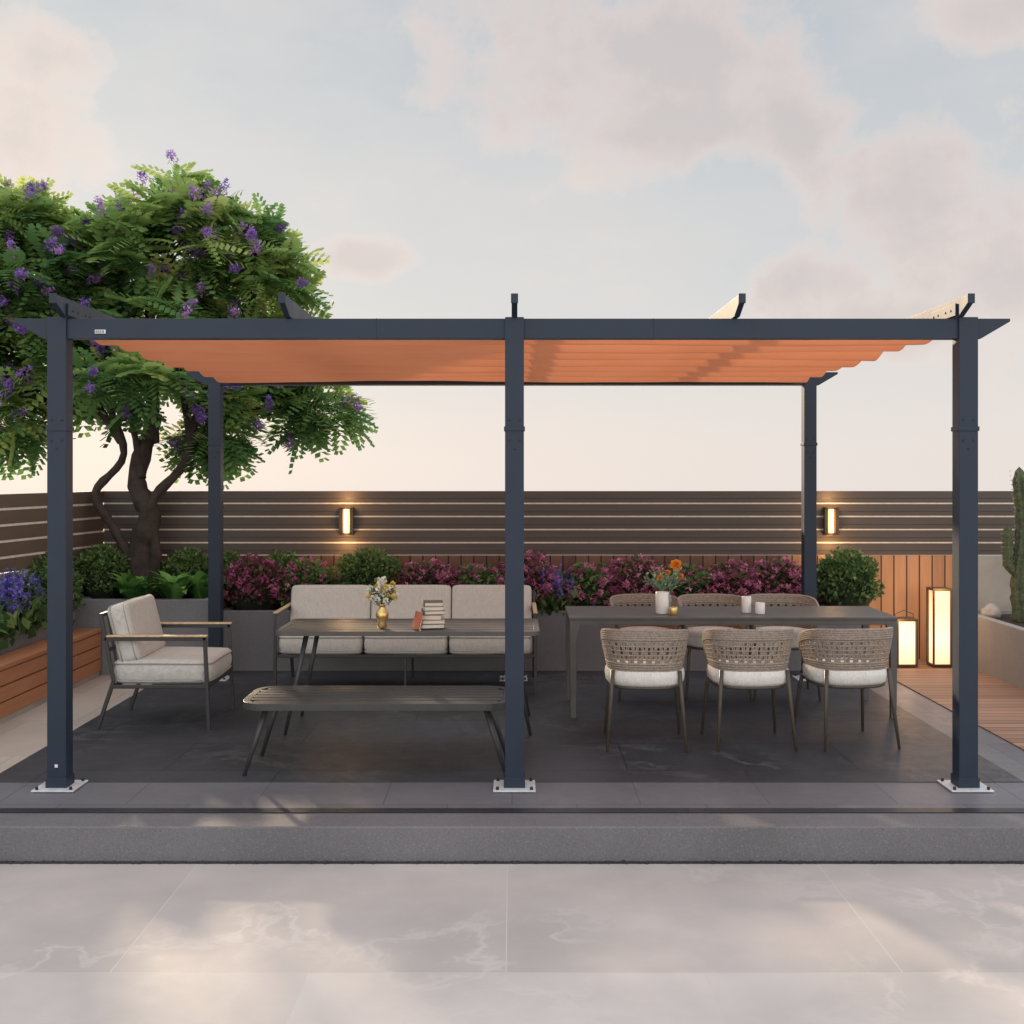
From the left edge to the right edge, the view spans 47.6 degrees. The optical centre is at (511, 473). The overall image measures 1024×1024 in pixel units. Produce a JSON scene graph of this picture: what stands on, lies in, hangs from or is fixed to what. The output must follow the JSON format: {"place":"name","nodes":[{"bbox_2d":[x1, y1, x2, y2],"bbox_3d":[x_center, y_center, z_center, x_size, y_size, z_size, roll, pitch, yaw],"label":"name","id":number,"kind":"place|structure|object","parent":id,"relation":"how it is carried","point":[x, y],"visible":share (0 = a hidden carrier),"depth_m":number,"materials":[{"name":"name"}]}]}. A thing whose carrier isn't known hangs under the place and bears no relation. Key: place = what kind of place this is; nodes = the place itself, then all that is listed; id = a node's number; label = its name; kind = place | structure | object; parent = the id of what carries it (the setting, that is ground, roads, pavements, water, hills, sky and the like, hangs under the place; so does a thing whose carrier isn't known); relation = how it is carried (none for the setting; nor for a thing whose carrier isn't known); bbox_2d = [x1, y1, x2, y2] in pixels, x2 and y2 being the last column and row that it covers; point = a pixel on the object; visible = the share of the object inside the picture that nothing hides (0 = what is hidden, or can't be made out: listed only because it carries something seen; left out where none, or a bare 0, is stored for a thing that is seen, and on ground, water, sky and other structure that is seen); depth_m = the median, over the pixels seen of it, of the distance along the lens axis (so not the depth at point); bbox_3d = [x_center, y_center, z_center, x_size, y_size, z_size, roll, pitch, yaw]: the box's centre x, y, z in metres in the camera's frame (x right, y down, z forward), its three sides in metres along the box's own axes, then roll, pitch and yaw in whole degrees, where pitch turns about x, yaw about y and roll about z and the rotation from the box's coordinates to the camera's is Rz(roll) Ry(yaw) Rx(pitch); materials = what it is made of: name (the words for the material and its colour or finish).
{"place":"outdoors","nodes":[
{"label":"outdoors","id":0,"kind":"place"},
{"bbox_2d":[0,675,151,772],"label":"beige path","id":1,"kind":"structure","parent":0,"point":[23,736],"depth_m":7.23,"materials":[{"name":"tile"}]},
{"bbox_2d":[0,628,101,723],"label":"built in bench","id":2,"kind":"object","parent":1,"relation":"on","point":[23,679],"visible":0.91,"depth_m":7.60,"materials":[{"name":"brown wood"}]},
{"bbox_2d":[0,571,1023,1023],"bbox_3d":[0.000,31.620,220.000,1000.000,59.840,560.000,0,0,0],"label":"ground","id":3,"kind":"structure","parent":0,"point":[510,943],"depth_m":4.20,"materials":[{"name":"stone"}]},
{"bbox_2d":[0,813,1023,860],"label":"terrace kerb","id":4,"kind":"structure","parent":3,"relation":"on","point":[511,836],"depth_m":5.07,"materials":[{"name":"concrete"}]},
{"bbox_2d":[0,808,1023,812],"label":"granite strip","id":5,"kind":"object","parent":4,"relation":"on","point":[511,810],"visible":1,"depth_m":5.30,"materials":[{"name":"grey stone"}]},
{"bbox_2d":[0,861,1023,863],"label":"drain channel","id":6,"kind":"object","parent":3,"relation":"on","point":[558,862],"visible":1,"depth_m":5.05,"materials":[{"name":"black stone"}]},
{"bbox_2d":[0,671,1023,782],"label":"dark floor","id":7,"kind":"structure","parent":0,"point":[159,736],"depth_m":6.67,"materials":[{"name":"grey tile"}]},
{"bbox_2d":[95,594,234,729],"bbox_3d":[-2.149,1.160,7.250,0.690,0.764,0.638,0,0,0],"label":"armchair","id":8,"kind":"object","parent":7,"relation":"on","point":[139,637],"visible":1,"depth_m":6.98,"materials":[{"name":"beige fabric"}]},
{"bbox_2d":[242,686,504,775],"bbox_3d":[-0.695,1.351,6.100,1.370,0.377,0.510,0,0,0],"label":"slatted bench","id":9,"kind":"object","parent":7,"relation":"on","point":[489,701],"visible":0.95,"depth_m":5.97,"materials":[{"name":"grey wood"}]},
{"bbox_2d":[273,585,537,693],"bbox_3d":[-0.745,1.185,8.429,1.848,0.715,0.690,0,0,0],"label":"sofa","id":10,"kind":"object","parent":7,"relation":"on","point":[352,601],"visible":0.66,"depth_m":8.53,"materials":[{"name":"beige fabric"}]},
{"bbox_2d":[276,618,539,734],"bbox_3d":[-0.612,1.231,7.080,1.550,0.614,0.620,0,0,0],"label":"long table","id":11,"kind":"object","parent":7,"relation":"on","point":[306,628],"visible":0.89,"depth_m":6.92,"materials":[{"name":"grey wood"}]},
{"bbox_2d":[365,576,398,627],"bbox_3d":[-0.771,0.767,6.934,0.202,0.308,0.218,0,0,0],"label":"flower vase","id":12,"kind":"object","parent":11,"relation":"on","point":[385,595],"visible":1,"depth_m":6.90,"materials":[{"name":"gold metal"}]},
{"bbox_2d":[412,611,422,628],"bbox_3d":[-0.560,0.869,6.873,0.052,0.104,0.085,0,0,-15],"label":"book","id":13,"kind":"object","parent":11,"relation":"on","point":[417,620],"visible":1,"depth_m":6.83,"materials":[{"name":"paper"}]},
{"bbox_2d":[420,623,443,628],"bbox_3d":[-0.484,0.907,6.960,0.140,0.028,0.170,0,0,-11],"label":"book","id":14,"kind":"object","parent":11,"relation":"on","point":[431,626],"visible":0.59,"depth_m":6.88,"materials":[{"name":"white paper"}]},
{"bbox_2d":[421,618,444,623],"bbox_3d":[-0.476,0.882,6.960,0.135,0.022,0.162,0,0,-9],"label":"book","id":15,"kind":"object","parent":14,"relation":"on","point":[433,621],"visible":0.73,"depth_m":6.88,"materials":[{"name":"white paper"}]},
{"bbox_2d":[421,614,443,619],"bbox_3d":[-0.480,0.856,6.960,0.130,0.030,0.154,0,0,3],"label":"book","id":16,"kind":"object","parent":15,"relation":"on","point":[432,617],"visible":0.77,"depth_m":6.89,"materials":[{"name":"white paper"}]},
{"bbox_2d":[421,608,444,614],"bbox_3d":[-0.473,0.828,6.960,0.125,0.024,0.146,0,0,-11],"label":"book","id":17,"kind":"object","parent":16,"relation":"on","point":[438,612],"visible":0.8,"depth_m":6.89,"materials":[{"name":"white paper"}]},
{"bbox_2d":[422,604,443,610],"bbox_3d":[-0.474,0.804,6.960,0.120,0.022,0.138,0,0,-9],"label":"book","id":18,"kind":"object","parent":17,"relation":"on","point":[431,608],"visible":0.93,"depth_m":6.90,"materials":[{"name":"white paper"}]},
{"bbox_2d":[423,600,442,606],"bbox_3d":[-0.472,0.779,6.960,0.115,0.026,0.130,0,0,-6],"label":"book","id":19,"kind":"object","parent":18,"relation":"on","point":[432,603],"visible":1,"depth_m":6.90,"materials":[{"name":"white paper"}]},
{"bbox_2d":[600,628,688,752],"bbox_3d":[0.755,1.199,6.614,0.499,0.677,0.477,0,0,3],"label":"dining chair","id":20,"kind":"object","parent":7,"relation":"on","point":[642,673],"visible":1,"depth_m":6.42,"materials":[{"name":"brown wicker"}]},
{"bbox_2d":[609,594,684,700],"bbox_3d":[0.930,1.199,8.066,0.499,0.677,0.477,0,0,-3],"label":"dining chair","id":21,"kind":"object","parent":7,"relation":"on","point":[631,599],"visible":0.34,"depth_m":8.22,"materials":[{"name":"beige wicker"}]},
{"bbox_2d":[677,594,751,700],"bbox_3d":[1.400,1.199,8.066,0.499,0.677,0.477,0,0,1],"label":"dining chair","id":22,"kind":"object","parent":7,"relation":"on","point":[695,642],"visible":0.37,"depth_m":8.18,"materials":[{"name":"beige wicker"}]},
{"bbox_2d":[565,606,897,717],"bbox_3d":[1.390,1.228,7.580,2.060,0.651,0.620,0,0,0],"label":"dining table","id":23,"kind":"object","parent":7,"relation":"on","point":[577,617],"visible":0.9,"depth_m":7.29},
{"bbox_2d":[656,591,668,613],"bbox_3d":[0.965,0.827,7.460,0.084,0.148,0.084,0,0,0],"label":"vase","id":24,"kind":"object","parent":23,"relation":"on","point":[662,602],"visible":1,"depth_m":7.42,"materials":[{"name":"white ceramic"}]},
{"bbox_2d":[643,559,687,606],"bbox_3d":[1.000,0.730,7.588,0.286,0.343,0.221,0,0,-22],"label":"flower bouquet","id":25,"kind":"object","parent":23,"relation":"on","point":[670,583],"visible":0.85,"depth_m":7.58,"materials":[{"name":"green plant"}]},
{"bbox_2d":[669,606,677,614],"bbox_3d":[1.030,0.873,7.400,0.052,0.056,0.052,0,0,0],"label":"tea light","id":26,"kind":"object","parent":23,"relation":"on","point":[673,610],"visible":1,"depth_m":7.38,"materials":[{"name":"gold metal"}]},
{"bbox_2d":[742,596,750,612],"bbox_3d":[1.515,0.849,7.500,0.060,0.105,0.060,0,0,0],"label":"cup","id":27,"kind":"object","parent":23,"relation":"on","point":[746,604],"visible":1,"depth_m":7.47,"materials":[{"name":"white ceramic"}]},
{"bbox_2d":[755,602,764,613],"bbox_3d":[1.590,0.865,7.440,0.062,0.072,0.062,0,0,0],"label":"cup","id":28,"kind":"object","parent":23,"relation":"on","point":[759,607],"visible":1,"depth_m":7.41,"materials":[{"name":"white ceramic"}]},
{"bbox_2d":[700,628,797,751],"bbox_3d":[1.345,1.199,6.624,0.499,0.677,0.477,0,0,-2],"label":"dining chair","id":29,"kind":"object","parent":7,"relation":"on","point":[752,673],"visible":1,"depth_m":6.43,"materials":[{"name":"beige wicker"}]},
{"bbox_2d":[748,594,820,700],"bbox_3d":[1.875,1.199,8.066,0.499,0.677,0.477,0,0,4],"label":"dining chair","id":30,"kind":"object","parent":7,"relation":"on","point":[787,599],"visible":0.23,"depth_m":8.23,"materials":[{"name":"beige wicker"}]},
{"bbox_2d":[792,627,900,751],"bbox_3d":[1.911,1.199,6.654,0.499,0.677,0.477,0,0,-9],"label":"dining chair","id":31,"kind":"object","parent":7,"relation":"on","point":[869,670],"visible":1,"depth_m":6.46,"materials":[{"name":"beige wicker"}]},
{"bbox_2d":[0,680,1023,807],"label":"border paving","id":32,"kind":"structure","parent":0,"point":[1001,753],"depth_m":5.56,"materials":[{"name":"grey tile"}]},
{"bbox_2d":[0,612,75,654],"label":"planter","id":33,"kind":"object","parent":32,"relation":"on","point":[26,641],"visible":0.12,"depth_m":7.88,"materials":[{"name":"grey concrete"}]},
{"bbox_2d":[0,639,7,650],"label":"lavender","id":34,"kind":"object","parent":33,"relation":"in","point":[3,644],"visible":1,"depth_m":7.09,"materials":[{"name":"green plant"}]},
{"bbox_2d":[0,615,11,634],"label":"broad leaf plant","id":35,"kind":"object","parent":33,"relation":"on","point":[2,630],"visible":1,"depth_m":7.29,"materials":[{"name":"green plant"}]},
{"bbox_2d":[0,574,37,638],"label":"lavender","id":36,"kind":"object","parent":33,"relation":"on","point":[32,632],"visible":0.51,"depth_m":7.71,"materials":[{"name":"green plant"}]},
{"bbox_2d":[0,572,39,645],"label":"lavender","id":37,"kind":"object","parent":33,"relation":"in","point":[5,618],"visible":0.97,"depth_m":7.50,"materials":[{"name":"green plant"}]},
{"bbox_2d":[0,569,46,622],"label":"flowering plant","id":38,"kind":"object","parent":33,"relation":"on","point":[31,590],"visible":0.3,"depth_m":8.09,"materials":[{"name":"green plant"}]},
{"bbox_2d":[0,566,75,638],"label":"lavender","id":39,"kind":"object","parent":33,"relation":"in","point":[25,615],"visible":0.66,"depth_m":7.84,"materials":[{"name":"purple plant"}]},
{"bbox_2d":[1,570,74,629],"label":"lavender","id":40,"kind":"object","parent":33,"relation":"in","point":[21,600],"visible":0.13,"depth_m":8.04,"materials":[{"name":"purple plant"}]},
{"bbox_2d":[18,552,83,597],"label":"round shrub","id":41,"kind":"object","parent":33,"relation":"in","point":[75,562],"visible":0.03,"depth_m":8.83,"materials":[{"name":"green plant"}]},
{"bbox_2d":[25,555,85,613],"bbox_3d":[-3.413,0.857,8.547,0.582,0.529,0.508,0,0,43],"label":"round shrub","id":42,"kind":"object","parent":33,"relation":"on","point":[38,569],"visible":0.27,"depth_m":8.47,"materials":[{"name":"green plant"}]},
{"bbox_2d":[0,491,103,595],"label":"side fence","id":43,"kind":"object","parent":32,"relation":"on","point":[23,530],"visible":0.4,"depth_m":8.48,"materials":[{"name":"brown wood"}]},
{"bbox_2d":[73,591,227,674],"bbox_3d":[-2.817,1.250,9.190,1.045,0.580,0.740,0,0,0],"label":"raised planter","id":44,"kind":"object","parent":32,"relation":"on","point":[181,610],"visible":0.12,"depth_m":8.82,"materials":[{"name":"grey concrete"}]},
{"bbox_2d":[75,541,132,598],"bbox_3d":[-3.219,0.790,9.157,0.481,0.501,0.551,0,0,29],"label":"round shrub","id":45,"kind":"object","parent":44,"relation":"on","point":[97,578],"visible":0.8,"depth_m":9.02,"materials":[{"name":"green plant"}]},
{"bbox_2d":[109,572,161,598],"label":"broad leaf plant","id":46,"kind":"object","parent":44,"relation":"on","point":[127,586],"visible":0.85,"depth_m":8.88,"materials":[{"name":"green plant"}]},
{"bbox_2d":[136,570,194,598],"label":"broad leaf plant","id":47,"kind":"object","parent":44,"relation":"on","point":[169,588],"visible":0.81,"depth_m":8.90,"materials":[{"name":"green plant"}]},
{"bbox_2d":[157,546,207,597],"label":"round shrub","id":48,"kind":"object","parent":44,"relation":"in","point":[190,561],"visible":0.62,"depth_m":9.28,"materials":[{"name":"green plant"}]},
{"bbox_2d":[0,149,377,597],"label":"flowering tree","id":49,"kind":"object","parent":44,"relation":"in","point":[224,243],"visible":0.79,"depth_m":9.47,"materials":[{"name":"green plant"}]},
{"bbox_2d":[174,570,230,598],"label":"broad leaf plant","id":50,"kind":"object","parent":44,"relation":"on","point":[199,590],"visible":0.52,"depth_m":9.03,"materials":[{"name":"green plant"}]},
{"bbox_2d":[14,293,1009,791],"bbox_3d":[0.000,0.346,7.176,4.856,2.396,3.367,0,0,0],"label":"pergola","id":51,"kind":"object","parent":32,"relation":"on","point":[514,353],"visible":0.92,"depth_m":5.66,"materials":[{"name":"grey metal"}]},
{"bbox_2d":[223,604,861,670],"bbox_3d":[0.225,1.305,9.290,5.030,0.470,0.540,0,0,0],"label":"planter","id":52,"kind":"object","parent":32,"relation":"on","point":[252,631],"visible":0.17,"depth_m":9.02,"materials":[{"name":"grey concrete"}]},
{"bbox_2d":[202,549,249,605],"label":"round shrub","id":53,"kind":"object","parent":52,"relation":"in","point":[229,556],"visible":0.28,"depth_m":9.31,"materials":[{"name":"green plant"}]},
{"bbox_2d":[223,553,288,609],"bbox_3d":[-2.053,0.886,9.271,0.643,0.508,0.553,0,0,0],"label":"flowering shrub","id":54,"kind":"object","parent":52,"relation":"on","point":[250,587],"visible":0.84,"depth_m":9.13,"materials":[{"name":"pink plant"}]},
{"bbox_2d":[255,549,302,609],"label":"round shrub","id":55,"kind":"object","parent":52,"relation":"on","point":[284,559],"visible":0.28,"depth_m":9.32,"materials":[{"name":"green plant"}]},
{"bbox_2d":[272,556,343,605],"bbox_3d":[-1.625,0.900,9.285,0.649,0.478,0.554,0,0,0],"label":"flowering shrub","id":56,"kind":"object","parent":52,"relation":"on","point":[312,571],"visible":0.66,"depth_m":9.16,"materials":[{"name":"pink plant"}]},
{"bbox_2d":[332,545,403,587],"bbox_3d":[-1.123,0.844,9.243,0.613,0.557,0.534,0,0,0],"label":"round shrub","id":57,"kind":"object","parent":52,"relation":"on","point":[363,568],"visible":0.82,"depth_m":9.12,"materials":[{"name":"green plant"}]},
{"bbox_2d":[392,557,462,586],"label":"flowering shrub","id":58,"kind":"object","parent":52,"relation":"on","point":[432,571],"visible":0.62,"depth_m":9.16,"materials":[{"name":"pink plant"}]},
{"bbox_2d":[447,562,504,588],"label":"flowering shrub","id":59,"kind":"object","parent":52,"relation":"on","point":[473,574],"visible":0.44,"depth_m":9.17,"materials":[{"name":"pink plant"}]},
{"bbox_2d":[494,550,562,603],"bbox_3d":[0.121,0.873,9.275,0.553,0.536,0.675,0,0,-34],"label":"flowering shrub","id":60,"kind":"object","parent":52,"relation":"on","point":[537,563],"visible":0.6,"depth_m":9.10,"materials":[{"name":"pink plant"}]},
{"bbox_2d":[524,564,578,615],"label":"lavender","id":61,"kind":"object","parent":52,"relation":"on","point":[549,604],"visible":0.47,"depth_m":9.04,"materials":[{"name":"purple plant"}]},
{"bbox_2d":[555,561,621,605],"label":"flowering shrub","id":62,"kind":"object","parent":52,"relation":"on","point":[590,584],"visible":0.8,"depth_m":9.10,"materials":[{"name":"pink plant"}]},
{"bbox_2d":[595,553,666,605],"bbox_3d":[0.983,0.889,9.289,0.675,0.500,0.553,0,0,-19],"label":"flowering shrub","id":63,"kind":"object","parent":52,"relation":"on","point":[628,577],"visible":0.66,"depth_m":9.15,"materials":[{"name":"pink plant"}]},
{"bbox_2d":[652,562,717,605],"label":"flowering shrub","id":64,"kind":"object","parent":52,"relation":"on","point":[697,578],"visible":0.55,"depth_m":9.12,"materials":[{"name":"pink plant"}]},
{"bbox_2d":[704,559,761,605],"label":"flowering shrub","id":65,"kind":"object","parent":52,"relation":"on","point":[728,577],"visible":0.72,"depth_m":9.11,"materials":[{"name":"pink plant"}]},
{"bbox_2d":[744,556,800,605],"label":"flowering shrub","id":66,"kind":"object","parent":52,"relation":"on","point":[782,575],"visible":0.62,"depth_m":9.13,"materials":[{"name":"pink plant"}]},
{"bbox_2d":[793,566,825,605],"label":"flowering shrub","id":67,"kind":"object","parent":52,"relation":"on","point":[820,601],"visible":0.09,"depth_m":9.09,"materials":[{"name":"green plant"}]},
{"bbox_2d":[817,546,884,605],"bbox_3d":[2.592,0.844,9.052,0.613,0.557,0.534,0,0,35],"label":"round shrub","id":68,"kind":"object","parent":52,"relation":"in","point":[846,578],"visible":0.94,"depth_m":8.91,"materials":[{"name":"green plant"}]},
{"bbox_2d":[103,491,1015,658],"bbox_3d":[0.500,0.842,9.605,7.750,1.390,0.069,0,0,0],"label":"slatted fence","id":69,"kind":"object","parent":32,"relation":"on","point":[903,539],"visible":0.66,"depth_m":9.58,"materials":[{"name":"brown wood"}]},
{"bbox_2d":[338,507,353,535],"bbox_3d":[-1.362,0.393,9.537,0.118,0.235,0.078,0,0,0],"label":"wall lamp","id":70,"kind":"object","parent":69,"relation":"attached to","point":[346,521],"visible":1,"depth_m":9.52,"materials":[{"name":"brown metal"}]},
{"bbox_2d":[823,507,839,535],"bbox_3d":[2.625,0.393,9.537,0.118,0.235,0.078,0,0,0],"label":"wall lamp","id":71,"kind":"object","parent":69,"relation":"attached to","point":[831,521],"visible":1,"depth_m":9.52,"materials":[{"name":"brown metal"}]},
{"bbox_2d":[978,555,1011,608],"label":"plaster wall","id":72,"kind":"structure","parent":32,"relation":"on","point":[994,577],"depth_m":9.54,"materials":[{"name":"grey paint"}]},
{"bbox_2d":[978,609,1023,689],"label":"planter","id":73,"kind":"object","parent":32,"relation":"on","point":[1001,648],"visible":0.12,"depth_m":8.62,"materials":[{"name":"concrete"}]},
{"bbox_2d":[980,603,1001,618],"bbox_3d":[3.799,1.105,9.199,0.152,0.156,0.191,0,0,33],"label":"boulder","id":74,"kind":"object","parent":73,"relation":"in","point":[991,610],"visible":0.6,"depth_m":9.14,"materials":[{"name":"white stone"}]},
{"bbox_2d":[1000,467,1023,621],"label":"cactus","id":75,"kind":"object","parent":73,"relation":"on","point":[1012,561],"visible":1,"depth_m":8.92,"materials":[{"name":"green plant"}]},
{"bbox_2d":[0,0,1023,503],"label":"sky","id":76,"kind":"structure","parent":0,"point":[448,159],"materials":[{"name":"white"}]},
{"bbox_2d":[887,659,1023,750],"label":"wooden deck","id":77,"kind":"structure","parent":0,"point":[1001,709],"depth_m":8.00,"materials":[{"name":"brown wood"}]},
{"bbox_2d":[895,610,917,666],"bbox_3d":[3.115,1.305,9.220,0.165,0.440,0.165,0,0,0],"label":"floor lantern","id":78,"kind":"object","parent":77,"relation":"on","point":[905,641],"visible":0.7,"depth_m":9.15,"materials":[{"name":"white glass"}]},
{"bbox_2d":[926,587,951,666],"bbox_3d":[3.395,1.217,9.220,0.155,0.616,0.155,0,0,0],"label":"floor lantern","id":79,"kind":"object","parent":77,"relation":"on","point":[940,626],"visible":0.84,"depth_m":9.16,"materials":[{"name":"brown metal"}]}
]}

